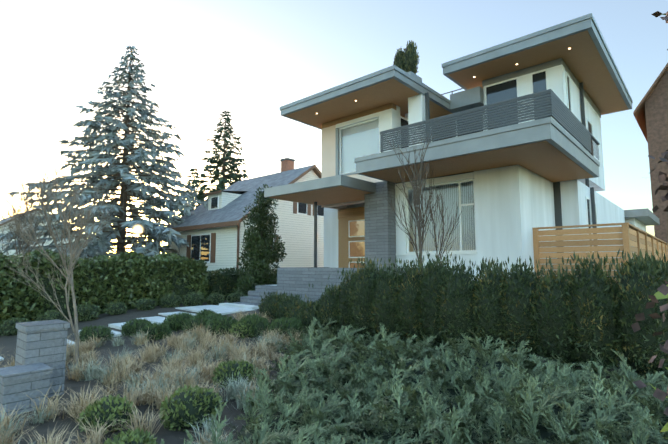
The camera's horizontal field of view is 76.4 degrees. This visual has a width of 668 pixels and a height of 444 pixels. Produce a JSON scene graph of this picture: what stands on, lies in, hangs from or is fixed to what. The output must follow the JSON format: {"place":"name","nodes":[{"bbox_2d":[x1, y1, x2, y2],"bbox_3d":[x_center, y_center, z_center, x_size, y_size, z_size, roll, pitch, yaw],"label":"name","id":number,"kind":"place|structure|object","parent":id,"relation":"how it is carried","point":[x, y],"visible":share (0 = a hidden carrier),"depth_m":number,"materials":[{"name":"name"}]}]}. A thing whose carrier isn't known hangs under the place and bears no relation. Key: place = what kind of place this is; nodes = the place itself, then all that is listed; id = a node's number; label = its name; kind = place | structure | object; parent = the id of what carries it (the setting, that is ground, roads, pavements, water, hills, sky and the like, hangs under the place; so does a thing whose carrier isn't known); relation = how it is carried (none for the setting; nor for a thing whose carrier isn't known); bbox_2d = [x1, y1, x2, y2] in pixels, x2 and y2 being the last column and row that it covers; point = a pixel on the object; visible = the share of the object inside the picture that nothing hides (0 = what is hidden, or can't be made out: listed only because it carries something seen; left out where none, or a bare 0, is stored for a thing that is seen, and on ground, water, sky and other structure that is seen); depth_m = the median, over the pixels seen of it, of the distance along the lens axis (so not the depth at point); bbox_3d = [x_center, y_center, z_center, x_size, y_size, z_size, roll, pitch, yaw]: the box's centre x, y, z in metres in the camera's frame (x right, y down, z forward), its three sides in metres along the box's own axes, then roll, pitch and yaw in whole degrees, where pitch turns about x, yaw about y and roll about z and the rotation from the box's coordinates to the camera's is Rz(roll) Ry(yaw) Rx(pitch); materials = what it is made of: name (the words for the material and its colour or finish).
{"place":"outdoors","nodes":[
{"label":"outdoors","id":0,"kind":"place"},
{"bbox_2d":[0,300,666,443],"bbox_3d":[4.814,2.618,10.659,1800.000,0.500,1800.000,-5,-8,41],"label":"ground","id":1,"kind":"structure","parent":0,"point":[8,343],"depth_m":6.08,"materials":[{"name":"soil"}]},
{"bbox_2d":[0,193,51,254],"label":"bare tree","id":2,"kind":"object","parent":1,"relation":"on","point":[19,238],"visible":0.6,"depth_m":19.02,"materials":[{"name":"grey plant"}]},
{"bbox_2d":[0,209,85,255],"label":"house","id":3,"kind":"structure","parent":1,"relation":"on","point":[10,252],"depth_m":42.88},
{"bbox_2d":[0,146,115,366],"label":"bare tree","id":4,"kind":"object","parent":1,"relation":"on","point":[79,235],"visible":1,"depth_m":7.03,"materials":[{"name":"brown plant"}]},
{"bbox_2d":[0,45,207,259],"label":"blue spruce","id":5,"kind":"object","parent":1,"relation":"on","point":[103,243],"depth_m":24.13,"materials":[{"name":"plant"}]},
{"bbox_2d":[0,248,208,324],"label":"laurel hedge","id":6,"kind":"object","parent":1,"relation":"on","point":[128,258],"depth_m":12.45,"materials":[{"name":"green plant"}]},
{"bbox_2d":[79,253,163,258],"bbox_3d":[-12.889,2.677,21.824,19.338,1.902,1.768,-5,-8,41],"label":"neighbour hedge","id":7,"kind":"object","parent":1,"relation":"on","point":[101,256],"depth_m":19.14,"materials":[{"name":"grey plant"}]},
{"bbox_2d":[0,292,247,335],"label":"row of shrubs","id":8,"kind":"object","parent":1,"relation":"on","point":[125,308],"depth_m":12.10,"materials":[{"name":"green plant"}]},
{"bbox_2d":[0,303,259,416],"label":"hardscape","id":9,"kind":"structure","parent":1,"relation":"on","point":[40,357],"depth_m":5.50,"materials":[{"name":"concrete"}]},
{"bbox_2d":[0,315,289,443],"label":"blue grass","id":10,"kind":"structure","parent":1,"relation":"on","point":[230,389],"depth_m":5.74,"materials":[{"name":"plant"}]},
{"bbox_2d":[0,309,307,443],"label":"tan grass","id":11,"kind":"structure","parent":1,"relation":"on","point":[204,337],"depth_m":6.17,"materials":[{"name":"beige plant"}]},
{"bbox_2d":[77,321,254,443],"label":"round shrubs","id":12,"kind":"object","parent":1,"relation":"on","point":[129,433],"depth_m":4.43,"materials":[{"name":"green plant"}]},
{"bbox_2d":[165,168,203,252],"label":"fir","id":13,"kind":"object","parent":1,"relation":"on","point":[189,183],"depth_m":55.98,"materials":[{"name":"green plant"}]},
{"bbox_2d":[79,309,304,343],"bbox_3d":[-2.983,2.310,9.688,4.637,0.594,2.334,0,-6,-3],"label":"row of shrubs","id":14,"kind":"object","parent":1,"relation":"on","point":[206,312],"depth_m":8.94,"materials":[{"name":"green plant"}]},
{"bbox_2d":[164,110,248,247],"bbox_3d":[-10.610,-2.744,39.900,10.558,16.078,9.862,-5,-8,41],"label":"dark fir","id":15,"kind":"object","parent":1,"relation":"on","point":[233,175],"depth_m":39.92,"materials":[{"name":"green plant"}]},
{"bbox_2d":[204,267,276,299],"bbox_3d":[-3.646,2.459,17.050,1.263,1.382,4.291,-5,-8,41],"label":"dark hedge","id":16,"kind":"object","parent":1,"relation":"on","point":[230,271],"depth_m":15.99,"materials":[{"name":"green plant"}]},
{"bbox_2d":[166,158,323,274],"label":"neighbour house","id":17,"kind":"structure","parent":1,"relation":"on","point":[212,234],"depth_m":24.19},
{"bbox_2d":[234,184,286,294],"bbox_3d":[-2.867,0.837,16.268,2.031,4.642,2.408,-5,-8,41],"label":"evergreen tree","id":18,"kind":"object","parent":1,"relation":"on","point":[262,261],"depth_m":15.88,"materials":[{"name":"green plant"}]},
{"bbox_2d":[142,355,667,443],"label":"ground cover shrubs","id":19,"kind":"object","parent":1,"relation":"on","point":[527,397],"visible":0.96,"depth_m":3.92,"materials":[{"name":"green plant"}]},
{"bbox_2d":[385,134,459,274],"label":"bare tree","id":20,"kind":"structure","parent":1,"relation":"on","point":[419,220],"depth_m":10.16,"materials":[{"name":"brown plant"}]},
{"bbox_2d":[234,13,632,305],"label":"house","id":21,"kind":"structure","parent":1,"relation":"on","point":[527,173],"depth_m":13.01,"materials":[{"name":"paint"}]},
{"bbox_2d":[407,71,421,81],"bbox_3d":[2.381,-4.600,14.014,0.800,0.300,0.700,-5,-8,41],"label":"roof planter","id":22,"kind":"object","parent":21,"relation":"on","point":[414,75],"visible":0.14,"depth_m":13.70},
{"bbox_2d":[393,40,419,73],"bbox_3d":[2.388,-5.307,14.087,0.956,1.375,0.576,-5,-8,41],"label":"tree","id":23,"kind":"object","parent":22,"relation":"in","point":[404,54],"depth_m":13.85,"materials":[{"name":"green plant"}]},
{"bbox_2d":[341,71,598,267],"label":"windows","id":24,"kind":"structure","parent":21,"relation":"attached to","point":[361,140],"depth_m":13.50,"materials":[{"name":"clear glass"}]},
{"bbox_2d":[235,333,667,443],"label":"junipers","id":25,"kind":"object","parent":1,"relation":"on","point":[544,433],"visible":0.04,"depth_m":4.21,"materials":[{"name":"green plant"}]},
{"bbox_2d":[258,249,667,380],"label":"yew hedge","id":26,"kind":"object","parent":1,"relation":"on","point":[652,265],"depth_m":6.69,"materials":[{"name":"green plant"}]},
{"bbox_2d":[261,317,667,419],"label":"shrubs","id":27,"kind":"object","parent":1,"relation":"on","point":[534,364],"visible":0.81,"depth_m":5.81,"materials":[{"name":"green plant"}]},
{"bbox_2d":[532,222,667,282],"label":"fence","id":28,"kind":"object","parent":1,"relation":"on","point":[630,236],"visible":0.5,"depth_m":11.02,"materials":[{"name":"brown wood"}]},
{"bbox_2d":[624,208,659,252],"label":"garage","id":29,"kind":"structure","parent":1,"relation":"on","point":[641,219],"depth_m":20.58,"materials":[{"name":"paint"}]},
{"bbox_2d":[631,11,667,415],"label":"foreground seeds leaves","id":30,"kind":"object","parent":1,"relation":"on","point":[659,394],"visible":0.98,"depth_m":0.86,"materials":[{"name":"green plant"}]},
{"bbox_2d":[649,13,667,438],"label":"tree","id":31,"kind":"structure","parent":30,"relation":"attached to","point":[658,295],"depth_m":0.85,"materials":[{"name":"green plant"}]},
{"bbox_2d":[633,63,667,242],"bbox_3d":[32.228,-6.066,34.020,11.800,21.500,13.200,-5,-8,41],"label":"neighbouring house","id":32,"kind":"structure","parent":1,"relation":"on","point":[650,113],"depth_m":32.60,"materials":[{"name":"brown brick"}]},
{"bbox_2d":[0,0,667,256],"label":"sky","id":33,"kind":"structure","parent":0,"point":[247,59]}
]}

